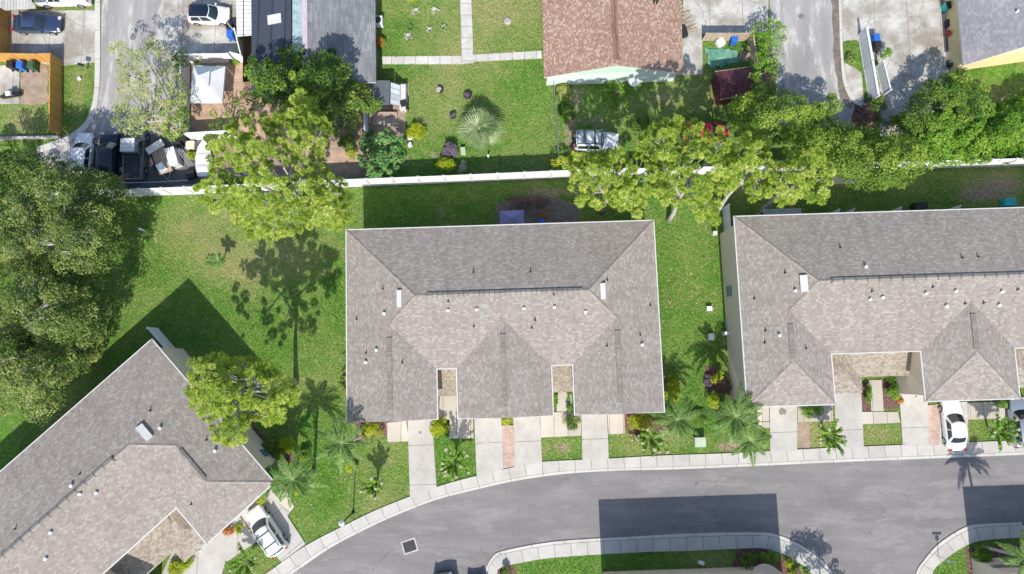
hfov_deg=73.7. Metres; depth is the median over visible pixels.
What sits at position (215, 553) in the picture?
driveway
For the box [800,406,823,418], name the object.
shrub
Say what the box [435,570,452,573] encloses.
parked van
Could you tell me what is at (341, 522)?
street lamp
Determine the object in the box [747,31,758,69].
wooden fence
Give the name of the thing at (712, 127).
parked car
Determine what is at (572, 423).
shrub
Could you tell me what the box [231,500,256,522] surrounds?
garage door
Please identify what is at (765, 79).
planting bed
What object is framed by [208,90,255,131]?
broadleaf tree
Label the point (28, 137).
wall
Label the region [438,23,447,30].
agave plant
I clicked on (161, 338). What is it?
privacy screen
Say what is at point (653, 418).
shrub
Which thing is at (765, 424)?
walkway
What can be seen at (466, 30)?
garden path
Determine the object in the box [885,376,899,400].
shrub
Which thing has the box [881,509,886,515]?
manhole cover
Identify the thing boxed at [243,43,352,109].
broadleaf tree
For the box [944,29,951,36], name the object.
garden chair
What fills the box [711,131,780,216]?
pine tree
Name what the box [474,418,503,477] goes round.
driveway
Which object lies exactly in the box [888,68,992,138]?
broadleaf tree
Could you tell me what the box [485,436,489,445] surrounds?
ground stain
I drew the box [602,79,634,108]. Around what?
broadleaf tree
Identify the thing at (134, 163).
pickup truck
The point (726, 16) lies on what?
driveway
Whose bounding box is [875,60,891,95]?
vinyl fence
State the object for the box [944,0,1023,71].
house
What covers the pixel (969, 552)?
planting bed
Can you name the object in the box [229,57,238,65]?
shrub
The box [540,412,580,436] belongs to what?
walkway
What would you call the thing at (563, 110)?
shrub
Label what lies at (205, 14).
parked car
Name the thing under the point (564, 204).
leaf litter
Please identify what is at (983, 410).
walkway
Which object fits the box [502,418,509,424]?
shrub
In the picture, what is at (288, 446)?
shrub
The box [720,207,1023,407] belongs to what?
townhouse block
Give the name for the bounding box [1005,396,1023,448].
parked car
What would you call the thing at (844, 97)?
verge
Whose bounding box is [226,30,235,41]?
wheelie bin
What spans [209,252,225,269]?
palm tree
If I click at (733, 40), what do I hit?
wheelie bin
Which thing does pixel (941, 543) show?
kerb
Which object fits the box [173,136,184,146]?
wheelie bin
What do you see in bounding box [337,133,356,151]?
shrub
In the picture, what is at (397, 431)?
walkway
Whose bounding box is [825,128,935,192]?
broadleaf tree
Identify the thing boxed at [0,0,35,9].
lean to shed
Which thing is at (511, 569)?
planting bed
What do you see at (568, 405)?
shrub
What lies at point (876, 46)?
wheelie bin
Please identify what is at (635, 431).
planting bed
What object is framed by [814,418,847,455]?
palm tree
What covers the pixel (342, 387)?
shrub
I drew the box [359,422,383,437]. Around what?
shrub
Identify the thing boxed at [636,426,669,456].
crepe myrtle
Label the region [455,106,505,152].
fan palm
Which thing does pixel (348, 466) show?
shrub
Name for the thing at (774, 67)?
verge
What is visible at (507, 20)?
tree stump
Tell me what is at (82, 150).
parked car
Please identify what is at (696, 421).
shrub
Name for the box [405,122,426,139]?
shrub
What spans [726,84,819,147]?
broadleaf tree
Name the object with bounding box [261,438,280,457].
shrub
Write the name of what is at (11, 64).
wheelie bin
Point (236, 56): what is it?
vinyl fence
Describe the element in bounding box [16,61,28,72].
wheelie bin
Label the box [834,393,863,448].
driveway
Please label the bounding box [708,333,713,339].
utility box
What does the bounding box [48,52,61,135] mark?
wooden fence
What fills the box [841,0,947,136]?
driveway
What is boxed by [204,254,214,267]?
agave plant
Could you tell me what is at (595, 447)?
driveway
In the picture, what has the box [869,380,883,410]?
walkway
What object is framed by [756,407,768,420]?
walkway
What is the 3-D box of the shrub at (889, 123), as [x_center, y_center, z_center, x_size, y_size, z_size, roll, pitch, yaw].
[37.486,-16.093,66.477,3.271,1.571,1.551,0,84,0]
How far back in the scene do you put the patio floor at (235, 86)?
67.41 m
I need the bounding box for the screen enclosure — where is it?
[756,208,800,214]
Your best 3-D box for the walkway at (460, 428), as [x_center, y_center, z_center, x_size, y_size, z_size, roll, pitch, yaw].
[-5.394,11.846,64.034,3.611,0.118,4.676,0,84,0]
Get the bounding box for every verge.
[768,56,777,123]
[831,0,852,108]
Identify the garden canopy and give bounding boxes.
[499,210,523,223]
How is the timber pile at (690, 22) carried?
on the driveway at (726, 16)
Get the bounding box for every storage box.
[682,26,688,37]
[944,19,949,27]
[1000,197,1016,206]
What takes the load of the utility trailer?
on the parking yard at (175, 174)
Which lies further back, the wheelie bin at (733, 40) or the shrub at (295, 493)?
the wheelie bin at (733, 40)
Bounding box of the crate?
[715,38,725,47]
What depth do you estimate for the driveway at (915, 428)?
63.88 m
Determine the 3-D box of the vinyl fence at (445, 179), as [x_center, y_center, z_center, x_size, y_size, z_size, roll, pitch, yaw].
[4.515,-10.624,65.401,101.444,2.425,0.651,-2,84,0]
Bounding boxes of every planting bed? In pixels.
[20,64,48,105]
[248,422,293,462]
[356,421,407,439]
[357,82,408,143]
[495,195,578,223]
[497,564,516,573]
[624,412,670,440]
[704,365,738,417]
[731,548,801,573]
[756,69,775,104]
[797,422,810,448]
[851,98,879,127]
[861,382,869,411]
[882,379,898,409]
[965,542,1021,573]
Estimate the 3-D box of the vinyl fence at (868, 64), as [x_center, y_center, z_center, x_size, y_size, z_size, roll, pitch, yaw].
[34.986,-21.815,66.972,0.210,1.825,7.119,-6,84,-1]
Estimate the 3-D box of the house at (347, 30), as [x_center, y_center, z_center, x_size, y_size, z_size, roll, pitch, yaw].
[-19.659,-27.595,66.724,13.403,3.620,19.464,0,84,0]
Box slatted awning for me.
[227,0,251,36]
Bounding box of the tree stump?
[504,17,510,24]
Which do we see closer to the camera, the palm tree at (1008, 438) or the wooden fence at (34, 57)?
the palm tree at (1008, 438)
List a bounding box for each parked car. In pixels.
[10,11,63,35]
[70,133,96,175]
[95,132,121,178]
[186,3,230,25]
[245,505,288,558]
[572,129,618,152]
[681,121,728,143]
[938,401,967,451]
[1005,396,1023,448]
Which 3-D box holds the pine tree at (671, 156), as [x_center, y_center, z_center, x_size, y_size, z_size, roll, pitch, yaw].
[14.596,-9.622,59.475,8.962,14.063,9.892,0,84,0]
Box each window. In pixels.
[258,448,270,457]
[726,284,732,297]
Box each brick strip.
[502,425,514,467]
[928,404,939,445]
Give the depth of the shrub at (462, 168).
66.16 m
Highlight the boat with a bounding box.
[195,141,210,176]
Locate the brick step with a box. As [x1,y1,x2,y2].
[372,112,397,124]
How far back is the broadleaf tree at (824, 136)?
62.13 m
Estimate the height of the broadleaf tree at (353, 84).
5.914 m
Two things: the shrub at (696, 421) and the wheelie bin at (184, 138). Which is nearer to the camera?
the shrub at (696, 421)
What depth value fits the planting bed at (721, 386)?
64.35 m
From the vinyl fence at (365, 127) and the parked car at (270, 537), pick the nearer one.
the parked car at (270, 537)
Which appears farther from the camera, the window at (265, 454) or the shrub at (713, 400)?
the shrub at (713, 400)
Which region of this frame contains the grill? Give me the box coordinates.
[910,202,927,209]
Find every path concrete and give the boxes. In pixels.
[832,172,860,184]
[945,15,963,73]
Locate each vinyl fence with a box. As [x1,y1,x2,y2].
[20,157,1023,199]
[179,53,236,139]
[229,27,242,62]
[363,109,367,131]
[858,26,879,102]
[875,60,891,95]
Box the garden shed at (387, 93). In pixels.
[364,80,406,111]
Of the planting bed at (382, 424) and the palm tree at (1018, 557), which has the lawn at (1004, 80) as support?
the planting bed at (382, 424)
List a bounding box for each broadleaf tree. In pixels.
[0,144,134,287]
[0,253,113,361]
[0,315,105,426]
[107,33,189,141]
[154,97,190,139]
[170,48,189,68]
[192,87,354,241]
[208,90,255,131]
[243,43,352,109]
[287,74,382,140]
[357,128,405,178]
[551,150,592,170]
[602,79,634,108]
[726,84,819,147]
[748,17,786,89]
[789,92,876,174]
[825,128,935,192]
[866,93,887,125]
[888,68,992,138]
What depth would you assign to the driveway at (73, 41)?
68.17 m
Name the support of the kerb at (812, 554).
on the lawn at (1004, 80)
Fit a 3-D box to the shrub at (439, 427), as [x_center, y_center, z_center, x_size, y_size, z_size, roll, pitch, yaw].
[-6.780,12.961,63.257,1.926,1.418,2.142,0,84,0]
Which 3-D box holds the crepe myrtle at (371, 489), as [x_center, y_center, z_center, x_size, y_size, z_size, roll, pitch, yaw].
[-12.516,17.920,61.848,2.080,3.064,1.896,27,84,3]
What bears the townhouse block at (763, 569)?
on the lawn at (1004, 80)
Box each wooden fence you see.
[0,8,9,52]
[0,53,61,62]
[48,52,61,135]
[702,32,751,40]
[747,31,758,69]
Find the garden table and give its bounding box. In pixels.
[629,79,638,86]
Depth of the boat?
66.28 m
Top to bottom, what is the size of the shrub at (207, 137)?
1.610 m
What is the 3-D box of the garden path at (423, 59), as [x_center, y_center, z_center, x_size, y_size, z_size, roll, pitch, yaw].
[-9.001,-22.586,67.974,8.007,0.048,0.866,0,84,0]
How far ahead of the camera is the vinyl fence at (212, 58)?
66.66 m
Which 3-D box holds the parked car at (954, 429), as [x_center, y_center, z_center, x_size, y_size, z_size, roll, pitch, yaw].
[40.972,12.753,63.223,2.242,1.475,4.790,-2,84,0]
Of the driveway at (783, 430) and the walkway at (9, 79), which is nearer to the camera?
the driveway at (783, 430)
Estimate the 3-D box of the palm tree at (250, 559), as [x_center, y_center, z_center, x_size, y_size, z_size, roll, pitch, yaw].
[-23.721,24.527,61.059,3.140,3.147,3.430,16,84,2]
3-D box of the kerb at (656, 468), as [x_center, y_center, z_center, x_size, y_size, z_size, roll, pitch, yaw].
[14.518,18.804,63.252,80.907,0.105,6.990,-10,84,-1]
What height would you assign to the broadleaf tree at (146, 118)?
8.460 m
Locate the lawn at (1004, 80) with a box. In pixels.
[0,0,1023,573]
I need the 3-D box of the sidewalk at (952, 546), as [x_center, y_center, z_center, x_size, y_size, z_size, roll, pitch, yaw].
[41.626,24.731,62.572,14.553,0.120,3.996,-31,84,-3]
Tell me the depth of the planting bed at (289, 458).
63.71 m
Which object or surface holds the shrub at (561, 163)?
on the lawn at (1004, 80)
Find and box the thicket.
[908,87,1023,167]
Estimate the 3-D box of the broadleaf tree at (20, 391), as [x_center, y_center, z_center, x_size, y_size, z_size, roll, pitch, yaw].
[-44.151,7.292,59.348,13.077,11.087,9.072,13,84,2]
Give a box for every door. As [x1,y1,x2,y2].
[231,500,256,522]
[712,81,718,97]
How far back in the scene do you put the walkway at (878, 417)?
63.93 m
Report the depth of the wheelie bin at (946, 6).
67.77 m
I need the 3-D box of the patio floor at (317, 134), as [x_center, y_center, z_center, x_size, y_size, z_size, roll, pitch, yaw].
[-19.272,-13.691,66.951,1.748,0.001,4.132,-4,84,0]
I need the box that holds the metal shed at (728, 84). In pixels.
[711,67,755,105]
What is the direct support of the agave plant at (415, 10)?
on the lawn at (1004, 80)
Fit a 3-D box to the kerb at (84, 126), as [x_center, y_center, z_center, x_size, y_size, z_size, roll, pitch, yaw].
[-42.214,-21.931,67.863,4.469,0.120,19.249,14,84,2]
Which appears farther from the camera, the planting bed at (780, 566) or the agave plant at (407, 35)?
the agave plant at (407, 35)
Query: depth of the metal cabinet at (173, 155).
65.69 m
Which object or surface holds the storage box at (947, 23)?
on the driveway at (897, 25)
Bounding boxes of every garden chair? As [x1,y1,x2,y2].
[538,218,544,222]
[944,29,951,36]
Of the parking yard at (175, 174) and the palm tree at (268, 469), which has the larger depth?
the parking yard at (175, 174)
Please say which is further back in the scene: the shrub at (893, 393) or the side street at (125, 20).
the side street at (125, 20)
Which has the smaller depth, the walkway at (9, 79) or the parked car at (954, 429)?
the parked car at (954, 429)
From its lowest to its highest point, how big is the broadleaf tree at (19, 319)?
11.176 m
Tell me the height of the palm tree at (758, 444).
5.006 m
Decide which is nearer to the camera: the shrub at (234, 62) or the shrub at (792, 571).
the shrub at (792, 571)
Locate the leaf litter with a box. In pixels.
[62,22,971,570]
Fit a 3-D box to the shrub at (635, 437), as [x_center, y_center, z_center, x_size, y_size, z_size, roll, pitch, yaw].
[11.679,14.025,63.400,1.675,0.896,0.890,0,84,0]
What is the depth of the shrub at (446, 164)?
65.51 m
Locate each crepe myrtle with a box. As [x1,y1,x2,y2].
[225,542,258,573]
[359,477,384,500]
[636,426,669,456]
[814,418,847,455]
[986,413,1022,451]
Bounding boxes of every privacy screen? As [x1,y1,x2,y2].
[146,327,174,347]
[722,204,730,230]
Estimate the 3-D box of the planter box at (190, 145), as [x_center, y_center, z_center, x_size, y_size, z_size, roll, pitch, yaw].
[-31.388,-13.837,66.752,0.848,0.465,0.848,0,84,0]
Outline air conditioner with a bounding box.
[376,16,383,27]
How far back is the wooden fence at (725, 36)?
67.29 m
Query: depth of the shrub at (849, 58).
67.60 m
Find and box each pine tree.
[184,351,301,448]
[557,145,666,218]
[636,114,741,225]
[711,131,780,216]
[759,146,836,213]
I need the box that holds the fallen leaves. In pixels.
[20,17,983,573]
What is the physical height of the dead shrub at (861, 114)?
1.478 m
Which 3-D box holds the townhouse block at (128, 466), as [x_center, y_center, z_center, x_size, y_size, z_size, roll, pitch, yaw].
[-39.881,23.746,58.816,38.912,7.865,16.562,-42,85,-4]
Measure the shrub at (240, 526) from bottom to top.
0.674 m
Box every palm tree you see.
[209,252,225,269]
[260,461,292,499]
[268,445,327,507]
[315,411,369,473]
[647,393,704,451]
[693,382,767,445]
[721,417,771,466]
[982,528,1023,573]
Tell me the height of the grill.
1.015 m
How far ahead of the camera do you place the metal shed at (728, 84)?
65.48 m
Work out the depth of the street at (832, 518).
63.05 m
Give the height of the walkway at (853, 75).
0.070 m
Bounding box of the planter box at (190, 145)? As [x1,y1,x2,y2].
[186,141,195,149]
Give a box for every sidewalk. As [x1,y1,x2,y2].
[266,441,1023,573]
[488,535,827,573]
[919,525,1023,573]
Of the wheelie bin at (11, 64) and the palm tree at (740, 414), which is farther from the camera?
the wheelie bin at (11, 64)
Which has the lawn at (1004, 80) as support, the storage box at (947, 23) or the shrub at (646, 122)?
the shrub at (646, 122)
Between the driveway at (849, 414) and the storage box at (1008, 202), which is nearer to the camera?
the driveway at (849, 414)
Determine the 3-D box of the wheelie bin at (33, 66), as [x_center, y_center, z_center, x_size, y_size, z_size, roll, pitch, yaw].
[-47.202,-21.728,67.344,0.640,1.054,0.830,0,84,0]
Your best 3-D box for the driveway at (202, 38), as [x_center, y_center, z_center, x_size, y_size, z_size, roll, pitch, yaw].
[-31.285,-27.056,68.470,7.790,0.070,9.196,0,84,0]
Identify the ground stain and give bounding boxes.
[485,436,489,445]
[523,450,529,460]
[779,407,786,414]
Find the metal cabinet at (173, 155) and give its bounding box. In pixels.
[165,146,192,168]
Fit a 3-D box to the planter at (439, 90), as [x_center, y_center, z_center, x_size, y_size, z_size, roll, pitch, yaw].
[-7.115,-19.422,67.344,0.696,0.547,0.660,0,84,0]
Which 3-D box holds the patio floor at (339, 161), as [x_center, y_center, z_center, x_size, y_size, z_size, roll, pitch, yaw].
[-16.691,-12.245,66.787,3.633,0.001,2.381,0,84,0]
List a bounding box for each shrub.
[167,556,193,573]
[186,151,195,159]
[203,133,223,141]
[221,526,233,535]
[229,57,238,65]
[233,523,242,534]
[256,496,267,505]
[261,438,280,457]
[275,452,288,465]
[278,436,295,453]
[290,487,302,494]
[295,447,310,462]
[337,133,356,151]
[339,375,345,390]
[345,148,356,159]
[345,462,357,472]
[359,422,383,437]
[376,36,383,46]
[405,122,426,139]
[429,416,448,437]
[435,157,456,172]
[441,469,451,476]
[442,142,457,157]
[458,160,466,172]
[499,566,510,573]
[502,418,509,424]
[507,193,552,209]
[539,210,545,217]
[554,392,558,404]
[555,83,573,104]
[557,102,575,118]
[562,413,580,430]
[566,392,572,411]
[627,413,651,430]
[629,434,643,441]
[630,116,652,133]
[649,413,664,426]
[664,373,681,406]
[692,414,708,425]
[704,374,711,385]
[706,390,719,408]
[710,369,724,383]
[716,393,731,411]
[728,377,732,389]
[739,552,757,568]
[758,548,780,565]
[784,558,794,568]
[787,568,795,573]
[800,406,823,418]
[845,52,855,64]
[855,102,876,123]
[864,385,872,402]
[880,47,892,58]
[881,114,905,128]
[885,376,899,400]
[897,397,903,403]
[971,544,993,562]
[994,400,1007,408]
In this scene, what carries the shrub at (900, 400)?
on the planting bed at (889, 403)
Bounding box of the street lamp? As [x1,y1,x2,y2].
[339,510,354,525]
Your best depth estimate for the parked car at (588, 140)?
65.28 m
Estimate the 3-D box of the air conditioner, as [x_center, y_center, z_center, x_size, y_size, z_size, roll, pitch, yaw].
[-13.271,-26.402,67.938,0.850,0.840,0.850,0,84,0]
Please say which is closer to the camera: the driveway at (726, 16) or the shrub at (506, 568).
the shrub at (506, 568)
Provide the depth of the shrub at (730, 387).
63.74 m
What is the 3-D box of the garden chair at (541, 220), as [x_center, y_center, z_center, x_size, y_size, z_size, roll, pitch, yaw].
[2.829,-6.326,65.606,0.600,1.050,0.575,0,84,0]
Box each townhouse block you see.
[0,338,279,573]
[345,220,664,422]
[603,564,782,573]
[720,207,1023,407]
[971,558,1023,573]
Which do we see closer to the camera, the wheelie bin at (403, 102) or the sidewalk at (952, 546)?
the sidewalk at (952, 546)
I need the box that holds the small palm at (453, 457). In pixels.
[439,446,471,480]
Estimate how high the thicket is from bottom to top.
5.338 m
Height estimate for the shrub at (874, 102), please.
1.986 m
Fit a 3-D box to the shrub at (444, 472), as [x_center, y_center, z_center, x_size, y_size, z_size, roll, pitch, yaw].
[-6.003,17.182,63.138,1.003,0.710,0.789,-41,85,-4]
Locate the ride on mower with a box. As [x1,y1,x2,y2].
[0,89,21,98]
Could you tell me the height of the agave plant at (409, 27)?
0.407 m
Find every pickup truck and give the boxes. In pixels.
[34,0,92,8]
[120,127,149,181]
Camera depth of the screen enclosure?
63.84 m
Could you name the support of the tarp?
on the lawn at (1004, 80)
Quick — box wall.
[0,135,61,139]
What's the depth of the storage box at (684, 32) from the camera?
67.74 m
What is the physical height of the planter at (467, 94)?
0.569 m
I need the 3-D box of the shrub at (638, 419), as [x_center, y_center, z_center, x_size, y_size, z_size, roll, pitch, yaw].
[11.795,12.509,63.342,2.278,1.354,1.735,0,84,0]
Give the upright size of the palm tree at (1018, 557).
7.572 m
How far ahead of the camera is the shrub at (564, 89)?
66.82 m
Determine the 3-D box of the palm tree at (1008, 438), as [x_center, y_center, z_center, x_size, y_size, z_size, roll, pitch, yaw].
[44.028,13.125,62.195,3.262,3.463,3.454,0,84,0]
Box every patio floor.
[191,62,271,136]
[231,89,364,180]
[306,128,323,166]
[323,150,359,172]
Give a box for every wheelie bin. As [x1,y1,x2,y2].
[6,60,18,71]
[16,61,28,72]
[27,61,39,72]
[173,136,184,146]
[179,133,188,142]
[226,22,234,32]
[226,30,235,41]
[400,99,408,111]
[729,36,737,46]
[870,33,880,44]
[871,41,881,52]
[940,1,951,13]
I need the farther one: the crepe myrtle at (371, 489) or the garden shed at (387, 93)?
the garden shed at (387, 93)
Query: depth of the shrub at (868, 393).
63.60 m
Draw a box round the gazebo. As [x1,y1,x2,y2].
[189,65,234,110]
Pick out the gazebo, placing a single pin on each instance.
(207, 84)
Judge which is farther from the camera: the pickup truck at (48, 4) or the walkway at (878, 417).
the pickup truck at (48, 4)
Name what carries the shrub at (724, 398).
on the planting bed at (721, 386)
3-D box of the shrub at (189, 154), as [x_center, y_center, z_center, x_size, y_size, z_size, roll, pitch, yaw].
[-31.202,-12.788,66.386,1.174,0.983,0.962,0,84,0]
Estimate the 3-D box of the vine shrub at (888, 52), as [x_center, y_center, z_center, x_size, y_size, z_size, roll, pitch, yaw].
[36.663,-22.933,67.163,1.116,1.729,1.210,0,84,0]
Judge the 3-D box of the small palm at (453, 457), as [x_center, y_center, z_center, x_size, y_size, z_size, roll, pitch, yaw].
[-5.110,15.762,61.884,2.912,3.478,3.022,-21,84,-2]
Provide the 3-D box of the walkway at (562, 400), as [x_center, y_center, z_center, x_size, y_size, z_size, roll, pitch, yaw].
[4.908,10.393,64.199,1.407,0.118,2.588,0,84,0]
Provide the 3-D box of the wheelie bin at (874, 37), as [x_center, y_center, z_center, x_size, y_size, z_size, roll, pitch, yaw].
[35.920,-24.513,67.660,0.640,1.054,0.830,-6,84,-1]
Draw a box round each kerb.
[37,0,100,152]
[288,452,1023,573]
[486,532,831,573]
[838,0,862,106]
[916,522,1021,573]
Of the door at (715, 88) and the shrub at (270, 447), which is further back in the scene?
the door at (715, 88)
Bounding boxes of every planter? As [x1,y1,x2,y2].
[436,87,442,92]
[450,112,455,118]
[463,91,471,98]
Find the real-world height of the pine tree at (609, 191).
13.388 m
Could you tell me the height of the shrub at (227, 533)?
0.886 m
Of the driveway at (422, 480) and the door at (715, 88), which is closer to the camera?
the driveway at (422, 480)
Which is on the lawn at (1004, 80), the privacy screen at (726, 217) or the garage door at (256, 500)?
the privacy screen at (726, 217)
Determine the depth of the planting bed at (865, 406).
64.19 m
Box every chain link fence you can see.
[123,180,191,184]
[553,80,558,155]
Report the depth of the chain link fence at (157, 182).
65.63 m
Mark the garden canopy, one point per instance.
(512, 217)
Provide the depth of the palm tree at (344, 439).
56.24 m
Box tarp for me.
[705,47,739,67]
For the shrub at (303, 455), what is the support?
on the lawn at (1004, 80)
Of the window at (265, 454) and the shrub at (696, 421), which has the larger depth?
the shrub at (696, 421)
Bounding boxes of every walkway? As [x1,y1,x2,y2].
[0,65,19,103]
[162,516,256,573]
[271,487,293,515]
[386,421,407,441]
[438,396,473,438]
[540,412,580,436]
[557,392,571,411]
[607,414,624,433]
[755,422,769,427]
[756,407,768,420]
[797,405,832,421]
[844,63,863,104]
[862,412,899,423]
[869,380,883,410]
[968,402,1004,419]
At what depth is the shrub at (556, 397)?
63.65 m
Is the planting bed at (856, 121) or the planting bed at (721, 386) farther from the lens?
the planting bed at (856, 121)
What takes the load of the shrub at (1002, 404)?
on the lawn at (1004, 80)
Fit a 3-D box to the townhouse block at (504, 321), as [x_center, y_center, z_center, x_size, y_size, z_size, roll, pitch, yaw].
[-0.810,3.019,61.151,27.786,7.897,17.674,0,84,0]
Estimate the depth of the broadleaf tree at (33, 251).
57.74 m
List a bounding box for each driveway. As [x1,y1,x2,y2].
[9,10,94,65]
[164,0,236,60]
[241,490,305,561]
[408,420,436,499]
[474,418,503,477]
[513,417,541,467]
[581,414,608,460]
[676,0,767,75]
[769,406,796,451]
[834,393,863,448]
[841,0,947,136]
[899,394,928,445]
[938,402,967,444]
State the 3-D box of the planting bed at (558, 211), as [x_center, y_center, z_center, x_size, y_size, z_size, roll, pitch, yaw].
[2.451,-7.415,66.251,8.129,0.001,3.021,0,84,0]
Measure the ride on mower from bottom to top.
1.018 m
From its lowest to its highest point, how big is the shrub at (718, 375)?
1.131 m
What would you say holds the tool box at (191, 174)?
on the parking yard at (175, 174)
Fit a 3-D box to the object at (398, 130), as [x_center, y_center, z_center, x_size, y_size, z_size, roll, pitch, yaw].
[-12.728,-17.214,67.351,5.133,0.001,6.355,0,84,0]
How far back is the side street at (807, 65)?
68.06 m
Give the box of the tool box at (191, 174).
[185,169,196,179]
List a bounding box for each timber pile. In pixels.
[681,4,700,32]
[739,48,749,61]
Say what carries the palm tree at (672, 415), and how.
on the planting bed at (635, 431)
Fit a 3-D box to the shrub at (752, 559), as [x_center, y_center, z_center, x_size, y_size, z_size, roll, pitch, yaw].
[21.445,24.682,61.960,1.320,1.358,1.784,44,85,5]
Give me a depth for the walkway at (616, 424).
63.86 m
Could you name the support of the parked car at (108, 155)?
on the parking yard at (175, 174)
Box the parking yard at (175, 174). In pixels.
[89,133,210,188]
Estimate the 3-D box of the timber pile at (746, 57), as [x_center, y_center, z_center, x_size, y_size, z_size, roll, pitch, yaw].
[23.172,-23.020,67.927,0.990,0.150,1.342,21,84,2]
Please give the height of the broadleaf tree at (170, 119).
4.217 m
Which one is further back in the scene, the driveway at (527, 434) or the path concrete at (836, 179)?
the path concrete at (836, 179)
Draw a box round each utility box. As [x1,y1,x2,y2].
[460,147,465,155]
[706,306,711,310]
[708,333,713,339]
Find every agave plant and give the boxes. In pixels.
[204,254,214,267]
[404,32,412,39]
[407,24,413,31]
[410,7,418,14]
[431,6,440,14]
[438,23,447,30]
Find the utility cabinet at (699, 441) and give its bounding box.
[693,437,705,446]
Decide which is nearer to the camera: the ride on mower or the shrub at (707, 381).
the shrub at (707, 381)
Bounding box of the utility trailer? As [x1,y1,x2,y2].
[145,139,173,180]
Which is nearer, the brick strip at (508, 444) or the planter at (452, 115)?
the brick strip at (508, 444)
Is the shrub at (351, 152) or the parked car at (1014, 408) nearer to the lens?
the parked car at (1014, 408)
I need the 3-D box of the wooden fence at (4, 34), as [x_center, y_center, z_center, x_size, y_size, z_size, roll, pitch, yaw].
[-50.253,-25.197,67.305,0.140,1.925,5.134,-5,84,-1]
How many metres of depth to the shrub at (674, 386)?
63.16 m
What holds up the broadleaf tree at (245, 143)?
on the lawn at (1004, 80)
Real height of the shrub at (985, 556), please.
1.502 m
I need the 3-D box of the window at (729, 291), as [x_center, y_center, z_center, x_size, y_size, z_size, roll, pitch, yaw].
[20.220,0.380,63.562,0.060,1.760,1.160,-2,84,0]
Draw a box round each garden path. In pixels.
[382,56,461,63]
[460,0,473,63]
[474,51,541,61]
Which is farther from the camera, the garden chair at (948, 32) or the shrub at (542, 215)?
the garden chair at (948, 32)
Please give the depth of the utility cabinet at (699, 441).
62.98 m
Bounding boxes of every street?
[38,0,196,186]
[293,455,1023,573]
[770,0,857,127]
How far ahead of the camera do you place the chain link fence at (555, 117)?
66.16 m
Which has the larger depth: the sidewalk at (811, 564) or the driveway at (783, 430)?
the driveway at (783, 430)
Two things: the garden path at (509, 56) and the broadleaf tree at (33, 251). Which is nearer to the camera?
the broadleaf tree at (33, 251)
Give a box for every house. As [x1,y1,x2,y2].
[243,0,377,96]
[542,0,682,84]
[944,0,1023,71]
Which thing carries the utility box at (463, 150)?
on the lawn at (1004, 80)
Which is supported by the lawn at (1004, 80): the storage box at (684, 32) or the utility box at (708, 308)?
the utility box at (708, 308)
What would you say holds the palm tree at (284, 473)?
on the lawn at (1004, 80)
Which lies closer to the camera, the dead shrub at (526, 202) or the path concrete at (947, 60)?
the dead shrub at (526, 202)
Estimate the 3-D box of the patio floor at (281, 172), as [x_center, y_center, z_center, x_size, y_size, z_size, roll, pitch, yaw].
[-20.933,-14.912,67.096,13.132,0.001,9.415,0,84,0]
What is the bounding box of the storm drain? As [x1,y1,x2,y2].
[401,538,417,554]
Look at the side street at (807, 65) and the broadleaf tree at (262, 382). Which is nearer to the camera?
the broadleaf tree at (262, 382)
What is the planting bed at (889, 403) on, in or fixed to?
on the lawn at (1004, 80)
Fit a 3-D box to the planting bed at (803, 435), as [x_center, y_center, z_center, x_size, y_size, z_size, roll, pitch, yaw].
[27.264,13.834,63.840,1.275,0.001,2.591,0,84,0]
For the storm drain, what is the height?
0.042 m
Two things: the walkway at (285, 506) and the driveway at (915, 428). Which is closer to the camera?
the walkway at (285, 506)
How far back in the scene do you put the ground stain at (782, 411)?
63.98 m
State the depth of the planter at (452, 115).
66.89 m
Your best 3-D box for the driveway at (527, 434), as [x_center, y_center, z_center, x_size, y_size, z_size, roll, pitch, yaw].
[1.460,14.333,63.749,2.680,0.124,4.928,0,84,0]
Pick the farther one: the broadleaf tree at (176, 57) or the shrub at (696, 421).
the broadleaf tree at (176, 57)
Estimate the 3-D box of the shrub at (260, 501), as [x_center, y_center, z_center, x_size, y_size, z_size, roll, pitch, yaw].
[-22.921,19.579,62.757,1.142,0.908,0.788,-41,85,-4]

